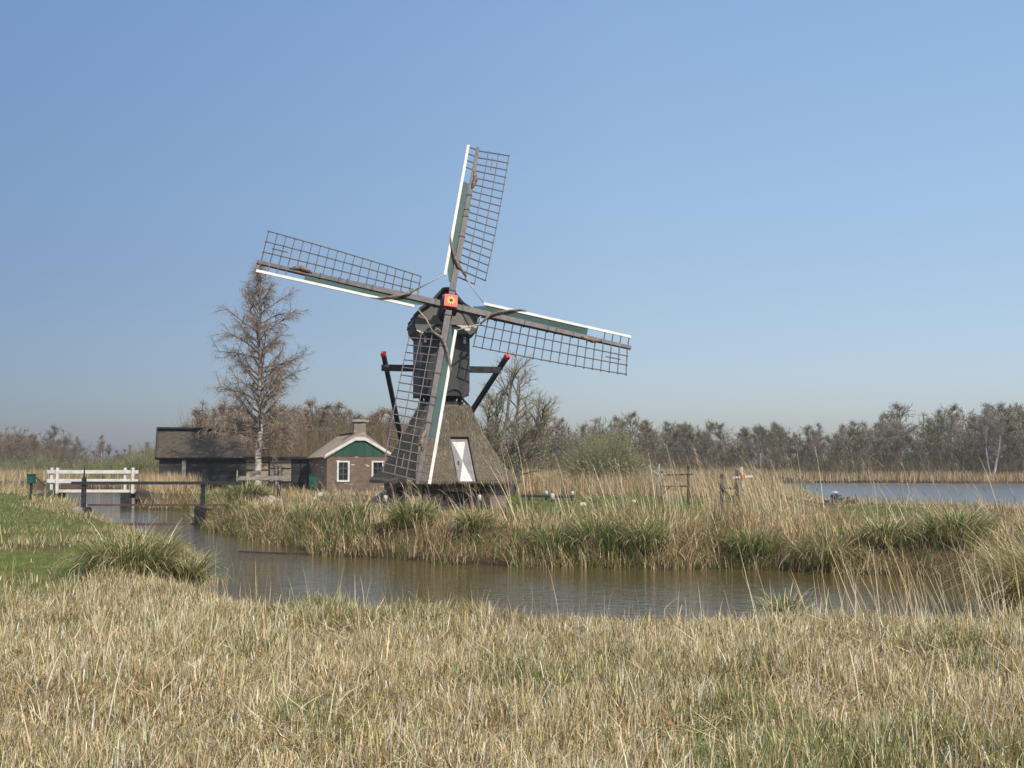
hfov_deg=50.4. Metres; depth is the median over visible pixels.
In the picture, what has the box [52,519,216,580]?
sedge tussock
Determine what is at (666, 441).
bare tree
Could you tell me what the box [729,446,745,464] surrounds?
bare tree
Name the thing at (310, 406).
bare tree
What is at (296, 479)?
door
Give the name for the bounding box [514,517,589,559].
sedge tussock
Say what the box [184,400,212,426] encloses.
bare tree
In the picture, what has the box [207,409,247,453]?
bare tree
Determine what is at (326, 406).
bare tree
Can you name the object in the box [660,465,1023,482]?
reed fringe
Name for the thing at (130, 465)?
scrub bush
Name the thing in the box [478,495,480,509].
capped post
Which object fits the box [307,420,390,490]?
cottage
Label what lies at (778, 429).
bare tree
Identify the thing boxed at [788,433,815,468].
bare tree
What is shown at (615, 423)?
bare tree
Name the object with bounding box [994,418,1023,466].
bare tree
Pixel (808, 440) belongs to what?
bare tree
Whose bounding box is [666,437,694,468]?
bare tree
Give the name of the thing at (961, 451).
bare tree
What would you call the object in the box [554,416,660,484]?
willow bush
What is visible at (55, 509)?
lawn grass
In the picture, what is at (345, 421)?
bare tree
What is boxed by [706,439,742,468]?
bare tree
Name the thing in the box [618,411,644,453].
bare tree
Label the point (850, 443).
bare tree
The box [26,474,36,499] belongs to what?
litter bin
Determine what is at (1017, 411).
bare tree
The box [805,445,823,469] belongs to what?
bare tree
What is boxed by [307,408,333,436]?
bare tree
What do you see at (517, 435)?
bare tree
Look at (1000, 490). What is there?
lake water
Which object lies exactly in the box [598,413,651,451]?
bare tree
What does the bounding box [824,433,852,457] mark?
bare tree
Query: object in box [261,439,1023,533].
bank reeds
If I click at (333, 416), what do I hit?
bare tree
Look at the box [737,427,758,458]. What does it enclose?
bare tree
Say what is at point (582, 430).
bare tree
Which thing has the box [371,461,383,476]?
window
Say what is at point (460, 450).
door
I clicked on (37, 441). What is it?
bare tree
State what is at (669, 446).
bare tree
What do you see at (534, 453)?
bare tree
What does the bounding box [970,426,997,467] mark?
bare tree
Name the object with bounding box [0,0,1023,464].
sky
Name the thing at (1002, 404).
bare tree
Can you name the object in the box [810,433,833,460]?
bare tree
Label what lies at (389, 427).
bare tree
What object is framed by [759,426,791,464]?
bare tree
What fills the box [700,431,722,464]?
bare tree
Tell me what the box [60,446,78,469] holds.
bare tree
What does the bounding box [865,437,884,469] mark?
bare tree
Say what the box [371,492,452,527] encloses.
sedge tussock
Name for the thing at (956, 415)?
bare tree
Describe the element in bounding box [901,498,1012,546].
sedge tussock
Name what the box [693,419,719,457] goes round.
bare tree
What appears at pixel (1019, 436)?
bare tree
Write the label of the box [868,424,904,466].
bare tree
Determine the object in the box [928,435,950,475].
bare tree
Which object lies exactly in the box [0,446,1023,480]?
undergrowth
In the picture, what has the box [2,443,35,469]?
bare tree
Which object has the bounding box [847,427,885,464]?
bare tree
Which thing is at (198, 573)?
sedge tussock
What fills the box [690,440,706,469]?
bare tree
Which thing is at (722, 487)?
miniature mill
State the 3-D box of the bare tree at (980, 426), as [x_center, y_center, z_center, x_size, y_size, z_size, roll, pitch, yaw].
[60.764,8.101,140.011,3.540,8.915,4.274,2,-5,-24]
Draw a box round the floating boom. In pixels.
[238,551,511,565]
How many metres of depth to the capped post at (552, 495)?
38.24 m
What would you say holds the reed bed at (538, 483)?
on the ground at (48, 551)
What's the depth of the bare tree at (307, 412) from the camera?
97.27 m
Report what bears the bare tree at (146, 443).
on the ground at (48, 551)
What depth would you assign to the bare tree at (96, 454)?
164.49 m
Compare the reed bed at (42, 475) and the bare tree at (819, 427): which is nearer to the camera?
the reed bed at (42, 475)
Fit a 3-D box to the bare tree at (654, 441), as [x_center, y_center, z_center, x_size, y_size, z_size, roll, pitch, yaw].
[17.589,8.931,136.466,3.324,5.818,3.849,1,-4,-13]
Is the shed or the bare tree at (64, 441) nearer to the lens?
the shed
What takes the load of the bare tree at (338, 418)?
on the ground at (48, 551)
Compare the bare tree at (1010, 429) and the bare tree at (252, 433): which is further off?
the bare tree at (1010, 429)
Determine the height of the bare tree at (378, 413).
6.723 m
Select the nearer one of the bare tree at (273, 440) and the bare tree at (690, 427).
the bare tree at (273, 440)
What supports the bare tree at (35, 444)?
on the ground at (48, 551)
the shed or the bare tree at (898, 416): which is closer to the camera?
the shed
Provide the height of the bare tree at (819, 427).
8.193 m
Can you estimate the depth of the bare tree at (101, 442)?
137.14 m
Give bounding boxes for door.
[292,460,308,483]
[452,442,472,480]
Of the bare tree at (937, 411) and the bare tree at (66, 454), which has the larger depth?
the bare tree at (937, 411)
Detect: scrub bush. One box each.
[0,456,46,476]
[6,452,74,476]
[68,456,104,478]
[87,452,128,478]
[108,445,158,478]
[128,438,158,473]
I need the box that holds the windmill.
[256,145,630,509]
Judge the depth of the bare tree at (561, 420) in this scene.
127.08 m
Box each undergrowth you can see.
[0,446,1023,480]
[153,406,412,456]
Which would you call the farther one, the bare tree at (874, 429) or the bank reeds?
the bare tree at (874, 429)
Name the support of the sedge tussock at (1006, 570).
on the ground at (48, 551)
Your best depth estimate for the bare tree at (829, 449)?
131.61 m
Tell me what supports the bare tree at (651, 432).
on the ground at (48, 551)
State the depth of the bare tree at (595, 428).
116.49 m
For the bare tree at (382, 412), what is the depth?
106.63 m
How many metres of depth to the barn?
62.46 m
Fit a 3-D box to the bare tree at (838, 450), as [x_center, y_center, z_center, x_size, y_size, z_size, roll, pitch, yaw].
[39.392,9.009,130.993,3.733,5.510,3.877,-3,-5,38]
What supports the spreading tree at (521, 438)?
on the ground at (48, 551)
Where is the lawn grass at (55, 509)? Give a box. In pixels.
[0,489,966,607]
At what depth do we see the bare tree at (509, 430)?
122.31 m
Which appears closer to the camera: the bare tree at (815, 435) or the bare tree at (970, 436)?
the bare tree at (970, 436)
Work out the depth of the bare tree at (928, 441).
133.40 m
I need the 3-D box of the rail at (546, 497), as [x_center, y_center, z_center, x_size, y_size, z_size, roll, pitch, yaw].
[1.280,4.382,40.284,1.851,0.558,0.100,0,-4,0]
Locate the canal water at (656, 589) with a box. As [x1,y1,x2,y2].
[28,489,1009,623]
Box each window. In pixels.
[337,461,349,481]
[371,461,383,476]
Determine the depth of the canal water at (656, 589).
17.73 m
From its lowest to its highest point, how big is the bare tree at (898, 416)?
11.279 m
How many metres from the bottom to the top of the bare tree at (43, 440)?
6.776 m
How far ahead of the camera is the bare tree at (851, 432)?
146.57 m
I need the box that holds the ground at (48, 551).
[0,477,1023,767]
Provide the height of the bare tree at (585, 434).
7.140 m
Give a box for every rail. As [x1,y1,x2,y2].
[235,470,289,498]
[522,495,570,500]
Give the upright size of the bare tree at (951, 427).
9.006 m
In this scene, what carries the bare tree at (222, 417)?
on the ground at (48, 551)
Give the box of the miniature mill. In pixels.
[720,467,751,505]
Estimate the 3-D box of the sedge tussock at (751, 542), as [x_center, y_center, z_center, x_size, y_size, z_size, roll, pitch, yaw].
[4.569,3.001,20.571,1.739,0.872,1.715,0,-4,0]
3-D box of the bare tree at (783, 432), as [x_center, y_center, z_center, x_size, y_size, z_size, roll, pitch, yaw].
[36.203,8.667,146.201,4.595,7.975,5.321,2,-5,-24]
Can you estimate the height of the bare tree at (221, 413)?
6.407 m
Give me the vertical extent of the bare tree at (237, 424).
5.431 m
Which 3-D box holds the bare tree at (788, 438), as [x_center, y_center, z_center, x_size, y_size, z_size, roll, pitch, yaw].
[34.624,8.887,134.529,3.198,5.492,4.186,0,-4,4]
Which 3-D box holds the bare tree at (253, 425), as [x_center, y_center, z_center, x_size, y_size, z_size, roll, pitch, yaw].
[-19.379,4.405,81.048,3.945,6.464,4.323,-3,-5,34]
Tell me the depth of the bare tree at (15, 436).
158.57 m
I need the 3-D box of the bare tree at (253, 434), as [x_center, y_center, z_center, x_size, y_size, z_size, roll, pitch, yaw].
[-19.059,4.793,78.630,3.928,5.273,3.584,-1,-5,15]
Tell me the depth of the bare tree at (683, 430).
139.21 m
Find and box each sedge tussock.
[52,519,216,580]
[164,545,230,587]
[211,478,279,503]
[274,496,334,528]
[326,492,386,523]
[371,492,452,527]
[441,505,506,534]
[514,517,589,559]
[551,508,632,554]
[612,516,683,556]
[714,521,792,564]
[739,584,827,619]
[777,525,875,569]
[848,511,926,549]
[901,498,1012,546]
[928,505,1023,617]
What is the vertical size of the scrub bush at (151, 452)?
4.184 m
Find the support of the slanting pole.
on the ground at (48, 551)
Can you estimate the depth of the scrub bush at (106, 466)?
95.30 m
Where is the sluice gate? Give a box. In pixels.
[71,466,241,526]
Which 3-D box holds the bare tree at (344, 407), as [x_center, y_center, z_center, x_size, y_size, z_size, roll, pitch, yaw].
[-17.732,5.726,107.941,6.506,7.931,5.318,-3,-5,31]
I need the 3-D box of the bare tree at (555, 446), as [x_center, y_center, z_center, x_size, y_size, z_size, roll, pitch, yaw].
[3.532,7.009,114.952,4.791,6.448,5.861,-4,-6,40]
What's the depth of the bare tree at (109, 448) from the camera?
162.35 m
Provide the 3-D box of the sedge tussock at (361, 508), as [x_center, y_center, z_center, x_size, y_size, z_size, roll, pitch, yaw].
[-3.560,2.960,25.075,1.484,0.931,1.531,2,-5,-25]
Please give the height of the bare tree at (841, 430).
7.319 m
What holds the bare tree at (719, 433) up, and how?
on the ground at (48, 551)
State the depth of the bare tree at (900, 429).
141.63 m
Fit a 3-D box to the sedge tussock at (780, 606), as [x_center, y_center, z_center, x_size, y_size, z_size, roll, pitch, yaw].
[3.232,2.737,12.915,1.130,0.756,1.069,0,-4,0]
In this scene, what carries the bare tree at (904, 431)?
on the ground at (48, 551)
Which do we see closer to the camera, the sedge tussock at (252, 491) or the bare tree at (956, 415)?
the sedge tussock at (252, 491)
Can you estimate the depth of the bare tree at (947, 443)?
136.46 m
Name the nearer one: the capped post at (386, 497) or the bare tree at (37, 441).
the capped post at (386, 497)
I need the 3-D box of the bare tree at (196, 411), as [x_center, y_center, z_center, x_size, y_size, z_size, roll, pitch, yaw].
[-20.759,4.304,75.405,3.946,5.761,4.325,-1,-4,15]
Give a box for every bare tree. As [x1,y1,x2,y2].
[0,426,21,455]
[0,428,30,461]
[0,432,17,454]
[0,434,14,460]
[2,435,28,461]
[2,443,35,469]
[3,426,31,455]
[8,434,30,458]
[18,433,38,454]
[26,432,41,450]
[27,439,42,455]
[36,432,52,452]
[38,424,71,453]
[44,433,63,459]
[50,439,68,458]
[52,429,93,459]
[59,436,81,463]
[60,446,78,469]
[74,442,89,462]
[80,447,93,463]
[91,448,103,461]
[94,435,107,464]
[103,442,114,459]
[117,448,125,459]
[127,445,141,461]
[141,442,154,456]
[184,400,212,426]
[191,405,230,426]
[207,404,230,425]
[207,405,224,427]
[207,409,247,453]
[208,401,253,454]
[214,412,254,452]
[233,403,275,450]
[242,416,270,454]
[242,417,273,456]
[255,403,312,446]
[256,410,292,456]
[283,414,299,456]
[296,396,322,441]
[296,405,326,436]
[303,401,340,432]
[306,408,339,433]
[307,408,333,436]
[309,399,343,425]
[316,410,351,439]
[323,405,351,430]
[327,403,352,429]
[331,409,348,433]
[334,411,351,436]
[345,407,355,429]
[347,411,375,434]
[366,414,385,437]
[367,405,388,426]
[367,409,387,427]
[367,425,381,444]
[368,411,386,436]
[379,422,395,445]
[384,417,404,427]
[385,408,406,435]
[502,423,519,456]
[507,420,531,460]
[523,412,556,463]
[525,427,546,466]
[533,423,571,464]
[541,421,580,463]
[545,417,581,461]
[547,427,584,460]
[548,416,568,456]
[568,421,602,462]
[569,420,607,458]
[574,418,616,445]
[575,417,614,446]
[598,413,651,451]
[600,420,630,451]
[608,414,628,439]
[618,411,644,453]
[627,428,658,459]
[632,419,660,452]
[633,426,660,466]
[636,423,676,467]
[637,421,662,454]
[647,434,659,460]
[654,431,673,463]
[657,425,689,462]
[658,427,681,457]
[661,420,680,463]
[662,439,673,466]
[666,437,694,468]
[671,420,696,443]
[673,422,695,453]
[674,424,715,464]
[674,437,698,471]
[675,421,692,463]
[681,430,712,467]
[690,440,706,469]
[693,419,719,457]
[695,430,714,462]
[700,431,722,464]
[706,421,733,462]
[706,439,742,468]
[707,442,724,466]
[714,429,747,461]
[714,434,730,462]
[723,432,752,465]
[727,427,763,465]
[729,443,747,466]
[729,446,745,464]
[732,434,762,464]
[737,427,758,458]
[746,428,774,463]
[751,438,777,471]
[751,441,766,467]
[752,425,774,458]
[753,424,784,467]
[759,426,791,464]
[759,430,788,473]
[761,422,784,459]
[761,428,814,466]
[770,421,799,462]
[779,435,803,464]
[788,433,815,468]
[792,442,809,471]
[796,435,822,468]
[798,424,822,459]
[802,433,822,462]
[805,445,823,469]
[810,422,826,463]
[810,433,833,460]
[812,436,827,464]
[818,441,850,475]
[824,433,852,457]
[824,438,850,474]
[830,428,860,456]
[831,423,856,453]
[831,426,850,466]
[833,425,874,456]
[839,434,873,472]
[847,420,866,456]
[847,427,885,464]
[856,421,876,464]
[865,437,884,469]
[867,420,883,460]
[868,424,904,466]
[869,412,895,459]
[872,423,890,462]
[874,399,921,461]
[874,438,904,469]
[877,411,910,454]
[879,435,911,471]
[885,425,912,471]
[887,421,912,460]
[890,419,918,465]
[900,433,933,472]
[906,430,941,467]
[907,410,946,462]
[911,420,938,467]
[915,411,961,463]
[920,407,949,459]
[928,423,950,469]
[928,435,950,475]
[931,434,957,464]
[936,409,979,464]
[937,426,981,471]
[938,403,964,447]
[940,410,982,459]
[940,413,964,463]
[951,429,985,471]
[953,414,997,465]
[954,403,1019,458]
[956,408,992,451]
[966,404,1009,474]
[967,432,995,469]
[970,414,995,469]
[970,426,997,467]
[979,403,1008,422]
[981,403,1023,467]
[988,399,1017,450]
[990,426,1023,472]
[993,421,1023,471]
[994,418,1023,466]
[995,417,1023,458]
[1004,425,1023,472]
[1006,405,1019,460]
[1011,414,1023,460]
[1012,400,1023,441]
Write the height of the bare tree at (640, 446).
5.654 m
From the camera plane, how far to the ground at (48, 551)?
21.60 m
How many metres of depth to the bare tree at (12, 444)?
145.73 m
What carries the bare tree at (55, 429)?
on the ground at (48, 551)
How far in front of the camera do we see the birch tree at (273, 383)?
56.91 m
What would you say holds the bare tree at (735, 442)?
on the ground at (48, 551)
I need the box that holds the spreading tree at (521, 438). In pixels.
[472,348,565,495]
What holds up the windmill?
on the ground at (48, 551)
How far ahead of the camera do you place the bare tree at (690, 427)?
150.22 m
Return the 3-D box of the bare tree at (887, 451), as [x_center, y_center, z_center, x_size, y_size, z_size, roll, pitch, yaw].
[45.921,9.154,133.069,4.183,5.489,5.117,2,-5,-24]
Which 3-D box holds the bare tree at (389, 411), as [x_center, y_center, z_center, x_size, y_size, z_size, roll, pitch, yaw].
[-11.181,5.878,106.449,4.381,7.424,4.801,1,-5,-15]
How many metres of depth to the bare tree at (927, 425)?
138.85 m
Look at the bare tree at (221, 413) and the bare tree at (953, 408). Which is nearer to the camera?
the bare tree at (221, 413)
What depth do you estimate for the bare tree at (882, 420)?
146.82 m
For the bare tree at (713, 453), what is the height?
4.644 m
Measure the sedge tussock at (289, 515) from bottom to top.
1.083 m
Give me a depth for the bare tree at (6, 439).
147.99 m
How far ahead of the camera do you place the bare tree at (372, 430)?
87.81 m
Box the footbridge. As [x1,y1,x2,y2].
[33,468,154,507]
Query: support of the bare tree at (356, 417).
on the ground at (48, 551)
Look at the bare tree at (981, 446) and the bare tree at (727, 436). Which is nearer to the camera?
the bare tree at (981, 446)
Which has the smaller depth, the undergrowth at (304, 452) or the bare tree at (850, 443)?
the undergrowth at (304, 452)
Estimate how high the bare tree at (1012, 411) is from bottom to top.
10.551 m
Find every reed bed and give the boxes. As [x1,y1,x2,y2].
[0,467,166,493]
[512,467,785,502]
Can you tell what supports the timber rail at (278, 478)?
on the ground at (48, 551)
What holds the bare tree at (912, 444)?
on the ground at (48, 551)
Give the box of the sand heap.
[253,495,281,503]
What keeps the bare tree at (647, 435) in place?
on the ground at (48, 551)
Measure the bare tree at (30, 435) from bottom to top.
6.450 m
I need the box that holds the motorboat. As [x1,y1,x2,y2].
[824,491,856,503]
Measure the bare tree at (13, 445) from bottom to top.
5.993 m
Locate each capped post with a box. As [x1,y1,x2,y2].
[384,495,387,508]
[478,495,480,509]
[550,493,554,502]
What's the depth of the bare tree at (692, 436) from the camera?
137.42 m
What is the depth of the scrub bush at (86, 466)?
103.33 m
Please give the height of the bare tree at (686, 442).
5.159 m
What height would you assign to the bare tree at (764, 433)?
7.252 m
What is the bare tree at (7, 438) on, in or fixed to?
on the ground at (48, 551)
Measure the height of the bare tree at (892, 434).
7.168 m
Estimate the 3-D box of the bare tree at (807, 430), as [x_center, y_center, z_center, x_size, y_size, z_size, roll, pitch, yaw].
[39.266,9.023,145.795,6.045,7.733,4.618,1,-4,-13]
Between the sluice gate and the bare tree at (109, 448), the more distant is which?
the bare tree at (109, 448)
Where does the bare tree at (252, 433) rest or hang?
on the ground at (48, 551)
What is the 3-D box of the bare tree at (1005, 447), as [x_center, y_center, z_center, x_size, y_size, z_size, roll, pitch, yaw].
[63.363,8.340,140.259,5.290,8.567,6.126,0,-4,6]
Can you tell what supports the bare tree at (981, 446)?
on the ground at (48, 551)
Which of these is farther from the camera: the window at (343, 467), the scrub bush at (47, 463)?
the scrub bush at (47, 463)
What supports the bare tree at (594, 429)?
on the ground at (48, 551)
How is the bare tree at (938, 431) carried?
on the ground at (48, 551)
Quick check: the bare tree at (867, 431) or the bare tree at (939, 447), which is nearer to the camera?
the bare tree at (939, 447)
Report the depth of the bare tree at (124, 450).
161.82 m
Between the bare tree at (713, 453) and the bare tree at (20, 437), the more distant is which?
the bare tree at (20, 437)
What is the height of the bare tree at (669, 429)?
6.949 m
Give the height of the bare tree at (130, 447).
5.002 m
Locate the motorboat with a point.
(835, 494)
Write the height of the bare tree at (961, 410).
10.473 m
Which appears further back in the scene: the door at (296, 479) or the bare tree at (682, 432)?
the bare tree at (682, 432)
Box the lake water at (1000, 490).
[782,483,1023,506]
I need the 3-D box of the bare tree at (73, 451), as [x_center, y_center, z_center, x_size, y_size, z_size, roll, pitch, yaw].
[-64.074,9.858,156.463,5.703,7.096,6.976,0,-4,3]
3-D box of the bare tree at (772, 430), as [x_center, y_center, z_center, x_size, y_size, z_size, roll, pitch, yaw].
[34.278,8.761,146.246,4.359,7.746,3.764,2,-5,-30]
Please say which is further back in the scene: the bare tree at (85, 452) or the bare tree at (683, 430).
the bare tree at (85, 452)
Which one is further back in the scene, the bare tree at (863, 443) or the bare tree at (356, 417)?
the bare tree at (863, 443)
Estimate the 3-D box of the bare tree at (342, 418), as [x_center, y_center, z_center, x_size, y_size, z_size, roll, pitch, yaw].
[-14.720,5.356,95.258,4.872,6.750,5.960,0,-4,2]
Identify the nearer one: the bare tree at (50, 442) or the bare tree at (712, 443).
the bare tree at (712, 443)
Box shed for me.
[243,457,311,488]
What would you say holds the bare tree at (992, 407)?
on the ground at (48, 551)
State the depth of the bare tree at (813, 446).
145.81 m
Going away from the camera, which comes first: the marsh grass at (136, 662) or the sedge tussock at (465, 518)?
the marsh grass at (136, 662)
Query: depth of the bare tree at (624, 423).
118.53 m
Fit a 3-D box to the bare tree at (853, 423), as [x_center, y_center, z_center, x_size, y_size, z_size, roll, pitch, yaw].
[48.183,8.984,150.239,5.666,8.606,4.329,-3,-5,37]
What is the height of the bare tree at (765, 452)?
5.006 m
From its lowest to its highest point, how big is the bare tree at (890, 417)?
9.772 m
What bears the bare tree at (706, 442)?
on the ground at (48, 551)
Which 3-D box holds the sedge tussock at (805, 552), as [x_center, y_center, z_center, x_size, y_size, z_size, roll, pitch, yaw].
[5.687,3.034,19.881,1.883,0.949,1.853,0,-4,0]
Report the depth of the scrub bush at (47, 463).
111.21 m
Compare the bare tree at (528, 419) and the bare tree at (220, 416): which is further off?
the bare tree at (528, 419)
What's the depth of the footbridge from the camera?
49.75 m
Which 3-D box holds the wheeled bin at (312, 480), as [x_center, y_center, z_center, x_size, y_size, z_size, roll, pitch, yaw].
[-9.473,4.733,51.806,0.380,0.838,0.378,0,-4,0]
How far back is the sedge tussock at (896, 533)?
19.68 m
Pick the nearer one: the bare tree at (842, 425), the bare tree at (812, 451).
the bare tree at (812, 451)
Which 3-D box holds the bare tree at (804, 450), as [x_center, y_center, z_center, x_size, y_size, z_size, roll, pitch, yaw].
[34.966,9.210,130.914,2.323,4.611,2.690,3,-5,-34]
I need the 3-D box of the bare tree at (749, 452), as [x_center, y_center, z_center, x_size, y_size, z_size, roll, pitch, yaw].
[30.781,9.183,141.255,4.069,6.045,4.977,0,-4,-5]
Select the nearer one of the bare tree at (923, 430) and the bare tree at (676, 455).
the bare tree at (676, 455)
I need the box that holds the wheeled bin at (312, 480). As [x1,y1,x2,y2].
[309,475,316,490]
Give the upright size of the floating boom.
0.040 m
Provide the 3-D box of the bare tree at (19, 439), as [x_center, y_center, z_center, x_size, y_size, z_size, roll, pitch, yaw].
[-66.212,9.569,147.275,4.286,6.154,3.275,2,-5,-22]
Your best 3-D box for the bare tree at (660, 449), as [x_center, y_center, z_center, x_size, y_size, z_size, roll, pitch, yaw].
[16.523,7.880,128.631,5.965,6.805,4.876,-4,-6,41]
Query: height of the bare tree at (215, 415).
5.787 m
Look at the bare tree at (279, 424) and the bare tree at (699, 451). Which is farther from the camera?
the bare tree at (699, 451)
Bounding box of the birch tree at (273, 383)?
[195,259,315,488]
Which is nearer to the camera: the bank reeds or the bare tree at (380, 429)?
the bank reeds
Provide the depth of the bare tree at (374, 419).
97.77 m
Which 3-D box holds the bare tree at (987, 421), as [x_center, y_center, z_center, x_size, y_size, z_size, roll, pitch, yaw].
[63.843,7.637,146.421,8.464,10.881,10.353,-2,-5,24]
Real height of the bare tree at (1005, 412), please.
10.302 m
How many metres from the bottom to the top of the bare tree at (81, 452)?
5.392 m
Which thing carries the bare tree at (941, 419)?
on the ground at (48, 551)
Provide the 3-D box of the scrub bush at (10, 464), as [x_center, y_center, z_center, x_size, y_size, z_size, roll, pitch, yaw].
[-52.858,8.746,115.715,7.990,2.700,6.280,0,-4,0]
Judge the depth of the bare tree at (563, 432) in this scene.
126.17 m
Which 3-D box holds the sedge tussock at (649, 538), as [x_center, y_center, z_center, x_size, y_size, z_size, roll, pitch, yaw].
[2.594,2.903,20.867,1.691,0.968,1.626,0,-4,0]
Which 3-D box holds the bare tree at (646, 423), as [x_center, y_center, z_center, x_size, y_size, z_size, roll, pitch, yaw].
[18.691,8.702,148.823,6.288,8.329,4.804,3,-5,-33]
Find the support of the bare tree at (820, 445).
on the ground at (48, 551)
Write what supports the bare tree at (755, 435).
on the ground at (48, 551)
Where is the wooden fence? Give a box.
[655,464,692,504]
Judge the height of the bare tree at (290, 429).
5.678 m
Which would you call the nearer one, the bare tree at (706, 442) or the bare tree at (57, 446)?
the bare tree at (706, 442)
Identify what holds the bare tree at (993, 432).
on the ground at (48, 551)
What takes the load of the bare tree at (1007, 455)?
on the ground at (48, 551)
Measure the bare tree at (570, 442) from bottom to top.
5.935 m
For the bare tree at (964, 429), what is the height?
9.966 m
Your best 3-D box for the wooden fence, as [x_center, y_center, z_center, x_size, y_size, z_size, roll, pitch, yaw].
[5.351,3.398,35.745,1.236,1.548,0.717,0,-4,0]
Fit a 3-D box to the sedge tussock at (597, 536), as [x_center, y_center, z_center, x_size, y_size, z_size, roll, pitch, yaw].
[1.697,2.944,21.401,2.050,1.094,1.978,0,-4,0]
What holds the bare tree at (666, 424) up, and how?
on the ground at (48, 551)
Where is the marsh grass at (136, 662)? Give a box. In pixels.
[0,522,1023,767]
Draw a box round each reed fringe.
[142,470,207,492]
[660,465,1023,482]
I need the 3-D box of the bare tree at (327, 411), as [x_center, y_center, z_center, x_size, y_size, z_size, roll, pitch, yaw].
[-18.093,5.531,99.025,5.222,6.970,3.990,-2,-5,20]
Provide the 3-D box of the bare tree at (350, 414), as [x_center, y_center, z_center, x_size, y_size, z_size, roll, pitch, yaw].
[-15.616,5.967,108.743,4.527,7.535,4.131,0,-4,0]
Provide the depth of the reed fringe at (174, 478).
56.37 m
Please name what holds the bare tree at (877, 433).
on the ground at (48, 551)
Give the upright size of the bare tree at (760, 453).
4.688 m
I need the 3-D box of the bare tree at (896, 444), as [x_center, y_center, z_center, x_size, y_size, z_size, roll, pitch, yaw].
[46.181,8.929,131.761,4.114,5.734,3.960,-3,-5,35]
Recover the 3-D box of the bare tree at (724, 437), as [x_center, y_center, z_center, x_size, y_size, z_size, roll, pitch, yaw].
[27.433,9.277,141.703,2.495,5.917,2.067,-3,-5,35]
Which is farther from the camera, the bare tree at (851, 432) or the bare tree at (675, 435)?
the bare tree at (851, 432)
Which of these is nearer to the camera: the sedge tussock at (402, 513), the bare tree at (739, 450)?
the sedge tussock at (402, 513)
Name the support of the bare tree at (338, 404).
on the ground at (48, 551)
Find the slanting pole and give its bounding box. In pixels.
[36,476,46,497]
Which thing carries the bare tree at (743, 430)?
on the ground at (48, 551)
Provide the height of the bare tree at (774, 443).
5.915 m
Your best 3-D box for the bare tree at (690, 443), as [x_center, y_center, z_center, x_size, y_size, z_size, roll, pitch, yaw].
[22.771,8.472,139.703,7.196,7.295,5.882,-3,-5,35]
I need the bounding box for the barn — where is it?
[155,427,246,487]
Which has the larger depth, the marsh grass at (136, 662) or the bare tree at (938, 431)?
the bare tree at (938, 431)
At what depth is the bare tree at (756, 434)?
149.86 m
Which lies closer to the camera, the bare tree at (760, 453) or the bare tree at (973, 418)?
the bare tree at (760, 453)
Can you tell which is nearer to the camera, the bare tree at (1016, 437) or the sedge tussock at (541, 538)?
the sedge tussock at (541, 538)
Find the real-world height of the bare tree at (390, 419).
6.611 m
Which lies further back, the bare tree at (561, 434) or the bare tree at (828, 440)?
the bare tree at (828, 440)

